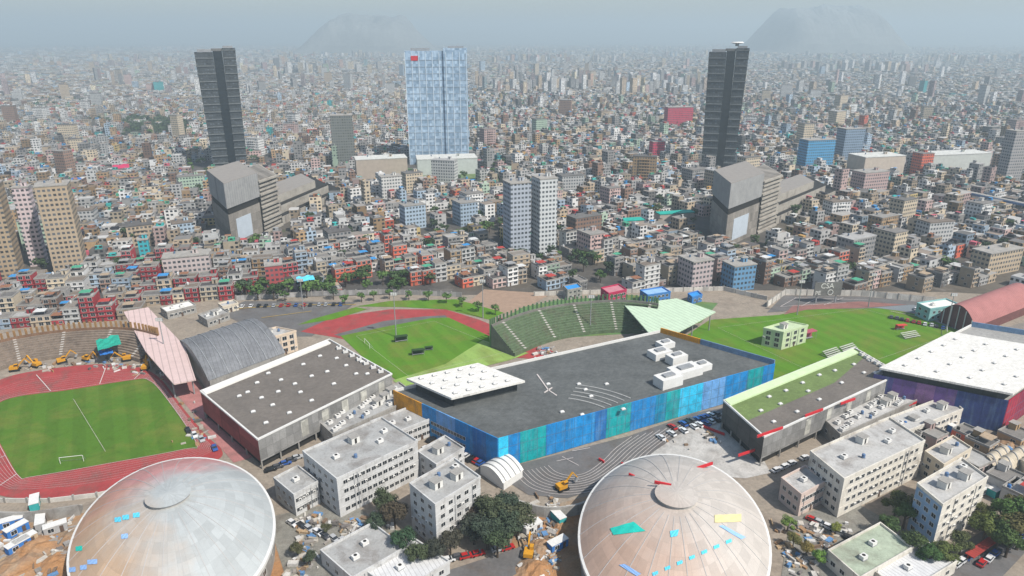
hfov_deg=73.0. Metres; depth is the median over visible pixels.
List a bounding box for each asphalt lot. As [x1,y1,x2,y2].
[230,301,355,336]
[874,305,957,329]
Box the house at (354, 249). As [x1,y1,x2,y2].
[348,246,360,251]
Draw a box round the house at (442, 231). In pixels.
[428,228,449,236]
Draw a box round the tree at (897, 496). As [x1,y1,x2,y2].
[880,489,913,516]
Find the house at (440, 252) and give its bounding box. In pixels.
[434,248,443,259]
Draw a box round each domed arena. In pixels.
[66,457,275,575]
[578,454,771,575]
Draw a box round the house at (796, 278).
[780,269,801,285]
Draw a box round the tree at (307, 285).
[299,281,313,297]
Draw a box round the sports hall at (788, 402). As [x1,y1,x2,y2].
[720,347,886,465]
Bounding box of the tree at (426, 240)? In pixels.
[422,237,434,243]
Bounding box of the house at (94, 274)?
[87,266,113,287]
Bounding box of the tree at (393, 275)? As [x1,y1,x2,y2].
[389,272,397,277]
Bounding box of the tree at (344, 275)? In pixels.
[338,272,351,287]
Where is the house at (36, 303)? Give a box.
[27,295,44,308]
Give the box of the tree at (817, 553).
[811,549,826,563]
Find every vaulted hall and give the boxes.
[180,318,284,387]
[939,283,1023,329]
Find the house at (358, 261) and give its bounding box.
[352,255,371,278]
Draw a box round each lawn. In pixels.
[298,307,365,324]
[361,299,502,318]
[393,340,526,385]
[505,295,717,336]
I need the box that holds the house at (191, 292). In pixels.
[183,282,200,301]
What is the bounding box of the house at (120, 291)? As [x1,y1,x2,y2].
[103,284,126,304]
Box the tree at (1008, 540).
[992,524,1023,557]
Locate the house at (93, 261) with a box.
[83,254,100,269]
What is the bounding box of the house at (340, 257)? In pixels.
[332,252,345,262]
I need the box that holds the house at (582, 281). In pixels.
[570,275,587,289]
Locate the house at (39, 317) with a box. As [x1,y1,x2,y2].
[29,307,56,327]
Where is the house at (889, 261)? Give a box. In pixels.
[881,257,894,263]
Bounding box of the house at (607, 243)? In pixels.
[601,233,613,260]
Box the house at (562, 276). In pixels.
[553,269,568,286]
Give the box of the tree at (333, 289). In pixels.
[327,287,338,299]
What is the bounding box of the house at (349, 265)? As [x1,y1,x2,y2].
[341,259,357,279]
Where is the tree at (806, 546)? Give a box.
[800,540,815,555]
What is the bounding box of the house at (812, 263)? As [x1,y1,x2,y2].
[804,258,823,268]
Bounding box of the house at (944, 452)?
[920,435,971,477]
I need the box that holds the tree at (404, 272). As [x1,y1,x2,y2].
[399,269,408,276]
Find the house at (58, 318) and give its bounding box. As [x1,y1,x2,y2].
[50,309,64,325]
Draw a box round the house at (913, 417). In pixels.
[904,413,929,436]
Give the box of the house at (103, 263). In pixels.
[98,260,116,273]
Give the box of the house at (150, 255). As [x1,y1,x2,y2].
[144,252,155,260]
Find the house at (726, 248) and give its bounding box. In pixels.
[715,242,735,258]
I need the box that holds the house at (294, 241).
[286,239,300,244]
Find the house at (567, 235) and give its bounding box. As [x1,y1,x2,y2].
[559,227,576,250]
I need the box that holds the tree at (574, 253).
[572,249,578,259]
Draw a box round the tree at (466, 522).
[459,512,484,544]
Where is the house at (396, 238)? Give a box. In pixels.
[392,235,402,241]
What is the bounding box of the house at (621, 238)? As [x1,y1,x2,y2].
[618,235,630,248]
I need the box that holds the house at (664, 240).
[660,238,670,243]
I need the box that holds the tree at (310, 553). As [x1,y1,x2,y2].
[302,549,316,564]
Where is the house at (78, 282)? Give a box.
[64,275,90,289]
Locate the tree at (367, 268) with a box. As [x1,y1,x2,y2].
[355,264,371,280]
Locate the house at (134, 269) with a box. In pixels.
[126,263,140,275]
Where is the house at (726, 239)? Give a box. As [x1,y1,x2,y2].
[720,235,731,243]
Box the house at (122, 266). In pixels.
[115,258,135,272]
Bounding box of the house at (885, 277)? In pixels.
[876,266,892,287]
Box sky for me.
[0,0,1023,42]
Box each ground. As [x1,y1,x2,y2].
[0,42,1023,299]
[0,290,1023,575]
[0,513,283,575]
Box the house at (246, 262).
[234,256,252,271]
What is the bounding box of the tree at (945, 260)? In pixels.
[941,255,950,266]
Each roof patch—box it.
[69,567,75,571]
[76,546,81,550]
[80,564,86,569]
[87,559,96,563]
[114,517,120,521]
[121,533,127,538]
[122,514,128,519]
[133,512,139,517]
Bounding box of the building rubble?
[0,346,1018,575]
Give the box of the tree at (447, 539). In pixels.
[437,527,463,554]
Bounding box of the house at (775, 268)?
[770,260,780,281]
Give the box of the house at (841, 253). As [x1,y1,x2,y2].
[828,246,849,261]
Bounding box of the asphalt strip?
[335,315,446,335]
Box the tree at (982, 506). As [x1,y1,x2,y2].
[974,501,994,514]
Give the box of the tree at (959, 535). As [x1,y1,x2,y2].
[949,530,975,556]
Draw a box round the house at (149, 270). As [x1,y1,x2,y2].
[139,260,161,281]
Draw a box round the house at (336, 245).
[328,239,339,249]
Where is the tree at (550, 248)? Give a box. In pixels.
[546,245,556,252]
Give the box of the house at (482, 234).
[472,228,487,240]
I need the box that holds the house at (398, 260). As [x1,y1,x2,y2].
[393,256,405,267]
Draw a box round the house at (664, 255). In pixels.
[657,253,677,260]
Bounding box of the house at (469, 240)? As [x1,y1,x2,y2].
[464,237,477,243]
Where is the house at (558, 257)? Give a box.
[543,250,561,260]
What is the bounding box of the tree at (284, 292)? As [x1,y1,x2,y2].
[279,290,289,300]
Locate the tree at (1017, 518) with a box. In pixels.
[996,511,1023,550]
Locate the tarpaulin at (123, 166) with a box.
[112,164,128,168]
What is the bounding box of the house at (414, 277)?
[406,264,421,285]
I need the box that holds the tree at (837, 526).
[831,521,841,533]
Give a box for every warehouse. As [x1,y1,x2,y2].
[354,154,407,178]
[416,153,477,174]
[617,217,644,223]
[655,209,694,221]
[846,151,906,174]
[914,149,991,169]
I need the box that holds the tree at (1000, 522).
[988,515,1017,547]
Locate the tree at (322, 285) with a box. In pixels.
[317,281,328,290]
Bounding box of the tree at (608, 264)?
[603,261,613,275]
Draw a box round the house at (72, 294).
[65,289,85,300]
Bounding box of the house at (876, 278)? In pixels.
[867,262,881,288]
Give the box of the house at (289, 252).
[285,243,299,256]
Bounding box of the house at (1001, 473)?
[985,459,1023,488]
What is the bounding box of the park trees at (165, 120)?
[8,65,1022,160]
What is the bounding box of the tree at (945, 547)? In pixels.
[929,540,961,562]
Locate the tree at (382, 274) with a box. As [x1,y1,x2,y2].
[376,271,387,284]
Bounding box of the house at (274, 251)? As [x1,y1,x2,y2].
[263,249,278,254]
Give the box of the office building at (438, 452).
[418,435,464,475]
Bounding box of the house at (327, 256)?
[314,252,331,264]
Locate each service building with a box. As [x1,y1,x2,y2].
[320,382,404,440]
[370,407,429,440]
[821,391,916,441]
[878,400,962,432]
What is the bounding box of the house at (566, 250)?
[561,241,577,256]
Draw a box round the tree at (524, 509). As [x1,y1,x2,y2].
[502,501,536,537]
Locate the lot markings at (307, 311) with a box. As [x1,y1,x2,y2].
[249,304,351,317]
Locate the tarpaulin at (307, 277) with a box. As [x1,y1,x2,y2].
[296,275,314,280]
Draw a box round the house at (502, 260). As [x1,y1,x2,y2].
[495,258,506,264]
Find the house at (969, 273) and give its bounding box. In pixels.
[957,261,980,287]
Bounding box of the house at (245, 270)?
[242,268,248,272]
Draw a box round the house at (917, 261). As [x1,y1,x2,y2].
[909,259,926,270]
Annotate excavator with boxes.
[9,358,31,372]
[24,355,42,368]
[56,350,77,364]
[81,351,98,361]
[110,352,130,361]
[140,355,149,370]
[522,531,534,559]
[555,472,578,493]
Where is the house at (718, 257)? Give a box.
[708,252,729,280]
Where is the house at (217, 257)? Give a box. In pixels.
[212,250,230,270]
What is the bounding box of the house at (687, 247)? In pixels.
[681,241,696,253]
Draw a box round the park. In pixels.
[408,168,498,181]
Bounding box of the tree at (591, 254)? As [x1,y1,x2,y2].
[586,250,598,263]
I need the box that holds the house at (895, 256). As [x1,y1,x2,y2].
[882,251,908,261]
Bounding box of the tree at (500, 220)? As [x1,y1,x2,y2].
[497,216,502,224]
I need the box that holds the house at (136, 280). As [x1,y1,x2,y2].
[131,273,141,284]
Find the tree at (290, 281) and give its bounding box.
[279,277,294,291]
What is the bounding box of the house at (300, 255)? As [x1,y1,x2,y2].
[292,244,307,273]
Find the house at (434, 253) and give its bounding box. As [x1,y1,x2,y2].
[423,249,436,257]
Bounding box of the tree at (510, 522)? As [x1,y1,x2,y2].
[490,508,523,550]
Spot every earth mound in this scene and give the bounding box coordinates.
[0,552,43,575]
[7,535,58,555]
[40,549,67,575]
[62,527,74,541]
[515,557,553,575]
[529,538,549,556]
[551,520,576,537]
[996,438,1014,448]
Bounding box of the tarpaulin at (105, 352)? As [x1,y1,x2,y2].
[98,349,112,355]
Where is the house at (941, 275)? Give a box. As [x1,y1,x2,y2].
[926,266,949,287]
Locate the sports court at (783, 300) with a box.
[768,295,917,311]
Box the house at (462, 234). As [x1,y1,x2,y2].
[456,230,467,243]
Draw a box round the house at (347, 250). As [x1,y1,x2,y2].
[337,248,351,254]
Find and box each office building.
[273,465,320,515]
[302,417,418,517]
[418,435,464,475]
[778,465,824,515]
[808,417,925,516]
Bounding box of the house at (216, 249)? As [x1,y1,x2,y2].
[210,246,220,265]
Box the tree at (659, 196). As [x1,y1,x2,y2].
[655,194,663,201]
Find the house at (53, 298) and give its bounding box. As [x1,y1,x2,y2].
[41,289,63,311]
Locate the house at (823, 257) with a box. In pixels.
[812,253,838,263]
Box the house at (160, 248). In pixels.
[154,243,173,268]
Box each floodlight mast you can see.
[155,318,163,343]
[297,279,303,308]
[390,292,396,334]
[479,280,485,317]
[588,295,594,324]
[796,280,804,314]
[868,273,877,306]
[946,293,957,327]
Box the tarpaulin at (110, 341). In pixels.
[96,335,120,349]
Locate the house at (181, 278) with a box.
[173,271,198,286]
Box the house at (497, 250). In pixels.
[492,246,507,256]
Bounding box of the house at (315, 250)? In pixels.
[310,249,320,253]
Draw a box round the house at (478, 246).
[470,239,484,254]
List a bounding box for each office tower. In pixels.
[194,46,246,165]
[701,42,749,167]
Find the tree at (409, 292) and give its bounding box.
[405,290,412,296]
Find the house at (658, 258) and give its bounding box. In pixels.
[647,255,665,260]
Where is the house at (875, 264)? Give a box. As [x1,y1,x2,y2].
[857,260,880,266]
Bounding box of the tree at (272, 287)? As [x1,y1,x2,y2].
[266,283,281,299]
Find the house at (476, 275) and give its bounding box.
[468,267,483,285]
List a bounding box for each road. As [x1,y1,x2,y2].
[446,539,533,575]
[948,531,1023,575]
[1009,323,1023,329]
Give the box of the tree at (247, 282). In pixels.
[238,278,253,294]
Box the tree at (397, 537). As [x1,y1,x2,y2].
[390,525,417,548]
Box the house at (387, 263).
[379,255,393,271]
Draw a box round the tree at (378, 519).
[365,511,386,529]
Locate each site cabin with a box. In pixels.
[0,515,22,530]
[2,518,29,538]
[3,534,30,555]
[10,529,37,543]
[28,492,40,510]
[34,513,46,531]
[42,518,67,535]
[522,517,542,535]
[546,533,568,552]
[550,506,566,523]
[946,423,956,432]
[983,482,991,494]
[986,485,1000,498]
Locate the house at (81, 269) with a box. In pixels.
[69,262,89,275]
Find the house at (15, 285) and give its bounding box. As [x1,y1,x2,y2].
[0,281,22,293]
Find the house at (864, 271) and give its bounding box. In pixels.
[855,263,874,290]
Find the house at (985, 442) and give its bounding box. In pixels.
[964,426,999,453]
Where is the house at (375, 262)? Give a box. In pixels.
[370,254,379,271]
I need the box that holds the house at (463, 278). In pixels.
[454,269,472,287]
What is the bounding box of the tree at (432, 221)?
[429,218,437,230]
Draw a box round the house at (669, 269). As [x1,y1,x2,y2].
[658,257,677,284]
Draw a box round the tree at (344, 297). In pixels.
[339,294,348,302]
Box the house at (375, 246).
[365,237,384,256]
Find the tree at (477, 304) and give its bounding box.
[472,301,481,311]
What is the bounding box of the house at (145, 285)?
[139,276,157,291]
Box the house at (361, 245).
[358,242,365,249]
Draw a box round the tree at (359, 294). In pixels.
[357,292,364,301]
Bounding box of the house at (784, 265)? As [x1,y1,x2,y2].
[774,258,789,270]
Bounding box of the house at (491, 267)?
[476,260,498,283]
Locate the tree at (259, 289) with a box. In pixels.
[249,284,264,299]
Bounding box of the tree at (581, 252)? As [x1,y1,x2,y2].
[578,250,588,258]
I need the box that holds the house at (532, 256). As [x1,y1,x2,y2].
[530,253,535,273]
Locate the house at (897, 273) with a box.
[887,263,903,281]
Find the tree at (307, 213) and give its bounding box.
[303,211,313,216]
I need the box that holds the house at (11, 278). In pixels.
[4,274,16,283]
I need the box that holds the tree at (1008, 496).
[1003,493,1023,500]
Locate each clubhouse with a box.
[218,299,238,311]
[563,282,581,299]
[600,284,626,299]
[639,286,670,301]
[687,290,702,303]
[915,298,956,321]
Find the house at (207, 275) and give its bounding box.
[198,267,218,282]
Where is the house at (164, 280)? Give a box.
[155,270,173,289]
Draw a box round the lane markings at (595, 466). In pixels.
[523,425,682,493]
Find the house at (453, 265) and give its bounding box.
[446,257,460,279]
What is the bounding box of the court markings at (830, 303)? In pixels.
[780,298,938,320]
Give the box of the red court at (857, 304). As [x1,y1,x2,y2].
[785,301,904,313]
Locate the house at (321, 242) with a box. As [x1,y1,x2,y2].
[314,236,328,248]
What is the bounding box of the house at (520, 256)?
[507,249,530,275]
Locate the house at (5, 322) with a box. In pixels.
[0,311,14,329]
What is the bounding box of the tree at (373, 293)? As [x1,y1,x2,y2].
[369,290,376,298]
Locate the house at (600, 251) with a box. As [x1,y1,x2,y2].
[583,246,604,263]
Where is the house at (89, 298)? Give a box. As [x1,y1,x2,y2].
[77,286,100,322]
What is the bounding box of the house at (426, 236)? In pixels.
[421,234,430,239]
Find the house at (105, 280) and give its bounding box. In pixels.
[99,273,113,291]
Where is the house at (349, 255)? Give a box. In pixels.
[343,252,357,258]
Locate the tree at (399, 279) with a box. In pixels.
[394,276,407,288]
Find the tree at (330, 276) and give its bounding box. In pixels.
[324,274,332,282]
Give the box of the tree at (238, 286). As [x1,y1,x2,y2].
[234,283,244,294]
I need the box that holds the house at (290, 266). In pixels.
[282,256,298,276]
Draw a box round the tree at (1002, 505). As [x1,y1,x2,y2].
[990,498,1020,518]
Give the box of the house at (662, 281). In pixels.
[659,276,666,285]
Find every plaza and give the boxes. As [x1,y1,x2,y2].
[159,374,251,461]
[650,413,770,477]
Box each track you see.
[0,364,222,497]
[301,309,553,358]
[512,408,722,497]
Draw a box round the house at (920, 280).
[905,268,933,292]
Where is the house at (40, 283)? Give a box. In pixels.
[33,273,49,292]
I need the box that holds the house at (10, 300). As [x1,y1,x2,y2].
[0,290,21,311]
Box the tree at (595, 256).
[593,254,601,260]
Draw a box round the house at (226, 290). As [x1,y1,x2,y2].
[217,279,234,300]
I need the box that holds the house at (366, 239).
[357,235,371,246]
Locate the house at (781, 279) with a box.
[773,272,791,286]
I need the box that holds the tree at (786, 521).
[781,515,797,531]
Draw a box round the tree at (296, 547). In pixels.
[289,541,303,554]
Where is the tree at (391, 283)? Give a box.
[386,278,397,288]
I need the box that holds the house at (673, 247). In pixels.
[662,240,681,255]
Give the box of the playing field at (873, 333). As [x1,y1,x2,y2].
[688,308,957,379]
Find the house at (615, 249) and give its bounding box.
[612,244,620,254]
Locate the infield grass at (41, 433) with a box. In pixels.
[0,379,196,478]
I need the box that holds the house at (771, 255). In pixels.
[766,252,776,260]
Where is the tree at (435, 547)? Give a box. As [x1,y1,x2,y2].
[424,536,446,558]
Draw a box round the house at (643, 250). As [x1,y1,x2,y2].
[637,243,655,255]
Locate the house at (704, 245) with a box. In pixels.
[698,240,714,250]
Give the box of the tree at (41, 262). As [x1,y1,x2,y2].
[29,258,48,268]
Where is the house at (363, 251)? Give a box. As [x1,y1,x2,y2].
[354,248,371,256]
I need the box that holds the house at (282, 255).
[273,253,286,257]
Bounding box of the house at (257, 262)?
[251,253,272,275]
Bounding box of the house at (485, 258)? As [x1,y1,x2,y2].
[478,254,491,263]
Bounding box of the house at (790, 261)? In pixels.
[783,258,795,264]
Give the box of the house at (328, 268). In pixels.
[326,263,337,274]
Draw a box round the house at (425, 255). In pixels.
[417,250,432,264]
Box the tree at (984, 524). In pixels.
[967,511,1000,540]
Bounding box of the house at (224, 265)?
[218,258,232,277]
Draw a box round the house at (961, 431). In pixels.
[950,422,978,441]
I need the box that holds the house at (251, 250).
[242,243,259,254]
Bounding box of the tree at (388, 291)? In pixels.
[385,289,392,298]
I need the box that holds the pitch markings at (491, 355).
[74,309,944,448]
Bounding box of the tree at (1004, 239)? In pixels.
[998,237,1009,242]
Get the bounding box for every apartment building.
[0,179,24,278]
[1,104,18,121]
[9,205,18,229]
[10,181,48,266]
[11,90,22,99]
[15,215,46,250]
[32,105,50,119]
[33,178,86,271]
[52,147,76,174]
[56,122,78,137]
[58,83,69,98]
[68,136,82,150]
[76,204,98,220]
[79,99,89,108]
[88,106,96,117]
[89,61,94,70]
[89,91,102,104]
[115,69,122,75]
[123,73,131,84]
[124,217,154,247]
[136,233,150,255]
[146,83,153,90]
[147,60,152,71]
[153,80,163,89]
[161,247,211,274]
[169,112,184,136]
[170,216,194,232]
[175,66,181,72]
[176,171,204,190]
[245,135,264,154]
[257,80,265,91]
[263,257,283,286]
[269,326,297,353]
[273,58,279,66]
[283,121,298,132]
[286,111,300,122]
[321,66,326,75]
[322,223,351,242]
[324,71,331,81]
[329,112,354,164]
[343,72,352,87]
[367,64,371,74]
[378,172,401,198]
[385,81,394,92]
[399,64,404,75]
[399,199,426,227]
[401,168,422,192]
[409,457,480,545]
[431,156,457,182]
[452,196,477,226]
[459,187,483,209]
[479,126,495,143]
[502,176,531,251]
[531,172,557,253]
[532,116,547,130]
[533,63,538,74]
[557,171,584,190]
[557,188,562,197]
[559,98,571,114]
[566,210,601,229]
[576,225,605,256]
[585,63,588,72]
[596,109,609,116]
[599,182,620,203]
[632,153,657,179]
[649,138,665,158]
[664,105,693,125]
[677,251,714,286]
[681,164,706,181]
[703,166,719,188]
[720,256,757,289]
[737,153,760,166]
[743,114,756,122]
[761,88,770,99]
[761,320,808,349]
[780,83,791,97]
[795,120,814,142]
[796,136,836,166]
[809,88,821,97]
[819,65,825,73]
[822,196,851,215]
[825,79,835,85]
[828,109,845,123]
[834,93,848,107]
[834,125,865,159]
[836,229,876,260]
[842,102,857,112]
[850,167,890,189]
[867,209,899,231]
[873,223,908,256]
[888,193,918,223]
[907,75,916,86]
[907,457,988,544]
[909,149,934,174]
[914,215,955,241]
[918,79,927,92]
[920,104,933,119]
[964,197,993,222]
[970,242,1023,274]
[976,83,990,104]
[981,124,999,134]
[994,136,1004,144]
[996,127,1023,181]
[1006,117,1023,128]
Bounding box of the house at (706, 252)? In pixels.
[703,249,713,255]
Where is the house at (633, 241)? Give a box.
[623,239,638,247]
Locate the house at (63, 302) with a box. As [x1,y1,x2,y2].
[59,300,69,310]
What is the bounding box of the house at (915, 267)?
[912,263,919,271]
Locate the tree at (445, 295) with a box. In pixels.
[442,292,451,302]
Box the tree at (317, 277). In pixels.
[314,275,322,288]
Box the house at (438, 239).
[430,234,442,246]
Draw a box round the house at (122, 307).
[116,300,146,319]
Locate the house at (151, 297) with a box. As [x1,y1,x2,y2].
[141,289,161,305]
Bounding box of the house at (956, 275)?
[944,265,959,283]
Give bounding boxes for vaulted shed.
[480,454,523,489]
[986,445,1009,466]
[1000,445,1023,469]
[1018,456,1023,472]
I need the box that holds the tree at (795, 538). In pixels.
[787,531,802,545]
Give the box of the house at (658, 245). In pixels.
[651,241,662,252]
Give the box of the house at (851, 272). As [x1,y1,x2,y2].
[847,269,854,277]
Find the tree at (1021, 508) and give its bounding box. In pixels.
[1014,496,1023,513]
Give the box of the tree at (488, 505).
[474,492,507,520]
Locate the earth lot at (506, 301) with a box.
[468,289,545,312]
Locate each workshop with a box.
[160,300,196,319]
[198,307,229,327]
[320,522,404,575]
[367,538,449,575]
[825,522,913,575]
[874,542,957,575]
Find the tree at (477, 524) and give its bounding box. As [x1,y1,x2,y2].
[469,515,503,550]
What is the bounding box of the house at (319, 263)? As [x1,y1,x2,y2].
[312,257,326,278]
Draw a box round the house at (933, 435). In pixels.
[917,418,948,449]
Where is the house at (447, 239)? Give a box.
[442,233,460,245]
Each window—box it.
[10,529,17,535]
[47,528,54,533]
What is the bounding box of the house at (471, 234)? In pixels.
[468,232,478,239]
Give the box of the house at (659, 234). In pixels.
[649,229,666,240]
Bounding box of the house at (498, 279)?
[486,270,506,288]
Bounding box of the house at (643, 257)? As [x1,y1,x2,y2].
[635,255,647,261]
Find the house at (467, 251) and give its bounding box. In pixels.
[456,243,474,262]
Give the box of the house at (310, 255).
[307,252,316,263]
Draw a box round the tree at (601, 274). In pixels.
[596,271,606,282]
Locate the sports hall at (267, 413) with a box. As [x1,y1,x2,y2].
[200,339,391,468]
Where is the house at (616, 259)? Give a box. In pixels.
[606,252,623,275]
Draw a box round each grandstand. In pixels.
[0,307,195,397]
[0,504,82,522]
[489,294,715,356]
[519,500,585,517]
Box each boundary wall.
[0,490,105,502]
[235,288,461,300]
[534,286,767,300]
[766,288,935,306]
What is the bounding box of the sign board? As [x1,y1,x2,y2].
[813,281,842,302]
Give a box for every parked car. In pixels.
[184,426,191,433]
[191,431,197,437]
[198,435,204,442]
[211,444,217,451]
[264,466,276,472]
[272,463,283,467]
[279,460,291,464]
[284,457,297,461]
[286,518,296,527]
[291,454,302,458]
[295,521,305,529]
[303,523,312,532]
[312,527,321,536]
[319,530,328,540]
[328,533,338,541]
[425,436,435,442]
[444,555,455,561]
[450,552,461,559]
[459,551,471,559]
[464,452,470,458]
[465,455,475,462]
[470,549,485,557]
[471,457,479,463]
[475,459,484,465]
[491,545,501,552]
[501,543,514,551]
[655,434,665,440]
[666,430,676,436]
[667,423,677,429]
[678,420,688,426]
[678,427,688,433]
[686,417,695,423]
[689,423,698,429]
[693,416,702,421]
[695,421,703,427]
[697,414,707,419]
[701,420,711,426]
[705,412,716,416]
[707,418,715,423]
[711,410,721,416]
[712,416,720,422]
[771,466,782,472]
[779,463,790,469]
[786,459,797,466]
[799,454,809,460]
[805,514,817,522]
[815,517,823,524]
[821,521,831,528]
[832,529,844,535]
[841,532,851,538]
[955,562,962,568]
[960,555,967,564]
[976,558,987,567]
[984,553,995,563]
[989,548,1000,557]
[996,544,1006,553]
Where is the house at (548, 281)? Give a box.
[537,270,559,290]
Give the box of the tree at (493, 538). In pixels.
[482,522,513,557]
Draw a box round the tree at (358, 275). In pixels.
[353,270,365,283]
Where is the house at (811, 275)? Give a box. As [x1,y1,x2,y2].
[809,269,814,281]
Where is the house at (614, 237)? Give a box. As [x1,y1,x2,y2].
[608,231,618,247]
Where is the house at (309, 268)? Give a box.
[303,264,316,272]
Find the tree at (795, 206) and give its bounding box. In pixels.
[790,204,801,212]
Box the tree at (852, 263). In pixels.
[844,261,856,269]
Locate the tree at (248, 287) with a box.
[245,285,257,295]
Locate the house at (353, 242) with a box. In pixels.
[347,234,356,246]
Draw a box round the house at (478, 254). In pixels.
[474,252,483,259]
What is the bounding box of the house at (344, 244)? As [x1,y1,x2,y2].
[339,240,348,248]
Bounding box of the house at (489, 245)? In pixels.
[479,240,497,256]
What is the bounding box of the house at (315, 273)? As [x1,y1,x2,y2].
[307,271,323,285]
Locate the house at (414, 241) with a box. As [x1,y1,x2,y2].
[405,236,422,247]
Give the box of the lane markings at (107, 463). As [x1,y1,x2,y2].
[0,368,210,488]
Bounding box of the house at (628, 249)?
[621,242,637,256]
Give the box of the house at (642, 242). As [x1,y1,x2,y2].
[633,237,645,246]
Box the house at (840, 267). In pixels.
[824,259,849,281]
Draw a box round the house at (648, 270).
[635,257,660,287]
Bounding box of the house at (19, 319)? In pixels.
[9,307,34,328]
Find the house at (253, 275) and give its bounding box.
[241,269,258,291]
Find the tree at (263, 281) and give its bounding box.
[254,277,269,291]
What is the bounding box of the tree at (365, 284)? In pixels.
[361,279,372,288]
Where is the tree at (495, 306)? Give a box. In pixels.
[491,304,499,314]
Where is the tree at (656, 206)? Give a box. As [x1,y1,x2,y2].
[653,202,662,209]
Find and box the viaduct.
[952,188,1023,208]
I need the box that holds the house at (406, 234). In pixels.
[398,229,412,242]
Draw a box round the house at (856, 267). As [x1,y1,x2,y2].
[849,262,866,276]
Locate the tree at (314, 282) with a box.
[309,279,318,290]
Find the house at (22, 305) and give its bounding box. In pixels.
[16,296,34,310]
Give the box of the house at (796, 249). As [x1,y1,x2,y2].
[785,242,807,258]
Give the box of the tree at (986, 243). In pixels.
[981,241,991,245]
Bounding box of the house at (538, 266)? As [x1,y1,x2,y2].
[531,258,547,278]
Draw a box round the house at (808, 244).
[797,239,814,257]
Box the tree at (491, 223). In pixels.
[487,222,493,231]
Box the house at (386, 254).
[377,253,393,260]
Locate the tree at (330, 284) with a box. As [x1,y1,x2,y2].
[324,282,334,289]
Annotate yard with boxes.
[275,505,406,575]
[781,505,906,575]
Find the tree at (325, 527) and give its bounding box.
[320,523,331,531]
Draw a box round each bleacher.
[822,347,840,357]
[839,343,856,351]
[900,330,920,338]
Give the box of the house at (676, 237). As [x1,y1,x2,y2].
[666,233,682,244]
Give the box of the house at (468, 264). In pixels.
[461,259,474,270]
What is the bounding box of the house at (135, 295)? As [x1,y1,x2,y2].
[123,287,142,301]
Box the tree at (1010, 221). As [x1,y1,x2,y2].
[1005,219,1016,225]
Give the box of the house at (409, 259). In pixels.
[401,253,416,267]
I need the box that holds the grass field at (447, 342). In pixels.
[341,317,508,378]
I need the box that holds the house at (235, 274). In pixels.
[227,265,242,292]
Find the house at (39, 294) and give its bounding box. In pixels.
[33,289,51,298]
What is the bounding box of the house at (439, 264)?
[429,257,446,281]
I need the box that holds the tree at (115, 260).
[111,257,124,262]
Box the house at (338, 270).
[331,264,345,282]
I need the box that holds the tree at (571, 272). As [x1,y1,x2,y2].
[568,269,576,275]
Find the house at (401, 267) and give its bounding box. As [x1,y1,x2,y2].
[389,264,406,281]
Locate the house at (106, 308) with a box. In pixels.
[96,295,117,321]
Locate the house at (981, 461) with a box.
[965,448,995,472]
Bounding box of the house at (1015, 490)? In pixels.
[999,476,1023,498]
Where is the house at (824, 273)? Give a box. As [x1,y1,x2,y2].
[812,264,836,288]
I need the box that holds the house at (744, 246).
[739,242,750,251]
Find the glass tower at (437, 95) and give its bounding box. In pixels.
[404,46,468,164]
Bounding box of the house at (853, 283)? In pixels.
[839,277,867,289]
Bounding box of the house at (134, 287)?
[130,284,139,290]
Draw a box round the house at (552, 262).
[544,256,559,272]
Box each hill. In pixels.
[293,12,441,53]
[741,4,916,52]
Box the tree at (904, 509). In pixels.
[892,500,917,528]
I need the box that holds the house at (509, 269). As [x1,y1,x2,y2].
[499,261,518,286]
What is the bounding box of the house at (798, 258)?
[786,256,804,262]
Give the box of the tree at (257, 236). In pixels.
[250,233,260,239]
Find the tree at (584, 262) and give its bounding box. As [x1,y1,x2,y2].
[577,257,587,271]
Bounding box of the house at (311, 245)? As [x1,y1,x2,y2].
[300,241,317,249]
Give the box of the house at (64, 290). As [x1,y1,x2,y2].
[50,286,70,300]
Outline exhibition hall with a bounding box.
[393,328,774,462]
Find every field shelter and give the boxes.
[394,334,407,341]
[411,348,423,354]
[424,345,432,349]
[806,328,816,338]
[895,324,907,330]
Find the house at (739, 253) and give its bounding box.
[735,249,745,256]
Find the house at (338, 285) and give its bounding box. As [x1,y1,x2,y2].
[326,282,341,290]
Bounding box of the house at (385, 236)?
[379,228,392,252]
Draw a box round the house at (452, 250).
[443,243,460,262]
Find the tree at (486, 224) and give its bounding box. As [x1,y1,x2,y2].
[479,221,490,230]
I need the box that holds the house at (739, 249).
[730,242,743,250]
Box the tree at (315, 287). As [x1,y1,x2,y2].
[311,285,321,290]
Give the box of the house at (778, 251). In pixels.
[767,245,787,258]
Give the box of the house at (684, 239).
[678,233,690,243]
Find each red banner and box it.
[654,480,671,484]
[697,461,712,467]
[703,425,724,435]
[738,448,754,456]
[756,426,782,437]
[804,408,822,416]
[840,397,855,404]
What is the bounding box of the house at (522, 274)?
[516,263,527,283]
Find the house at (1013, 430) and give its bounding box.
[996,419,1023,445]
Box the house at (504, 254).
[499,248,513,258]
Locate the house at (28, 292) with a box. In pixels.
[20,288,37,299]
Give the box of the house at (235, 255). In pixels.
[230,249,242,259]
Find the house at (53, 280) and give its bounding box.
[45,269,70,289]
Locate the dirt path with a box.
[510,496,587,575]
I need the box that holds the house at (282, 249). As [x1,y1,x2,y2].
[279,245,285,253]
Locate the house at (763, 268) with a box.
[752,253,772,284]
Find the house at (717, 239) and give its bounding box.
[706,234,723,245]
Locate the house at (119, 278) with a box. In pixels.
[111,272,132,290]
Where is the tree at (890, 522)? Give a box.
[878,513,900,531]
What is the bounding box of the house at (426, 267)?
[418,261,435,284]
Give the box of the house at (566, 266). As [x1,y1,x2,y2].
[559,260,571,273]
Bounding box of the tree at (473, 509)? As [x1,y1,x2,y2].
[465,506,479,515]
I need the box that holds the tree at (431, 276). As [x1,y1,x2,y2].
[424,272,435,284]

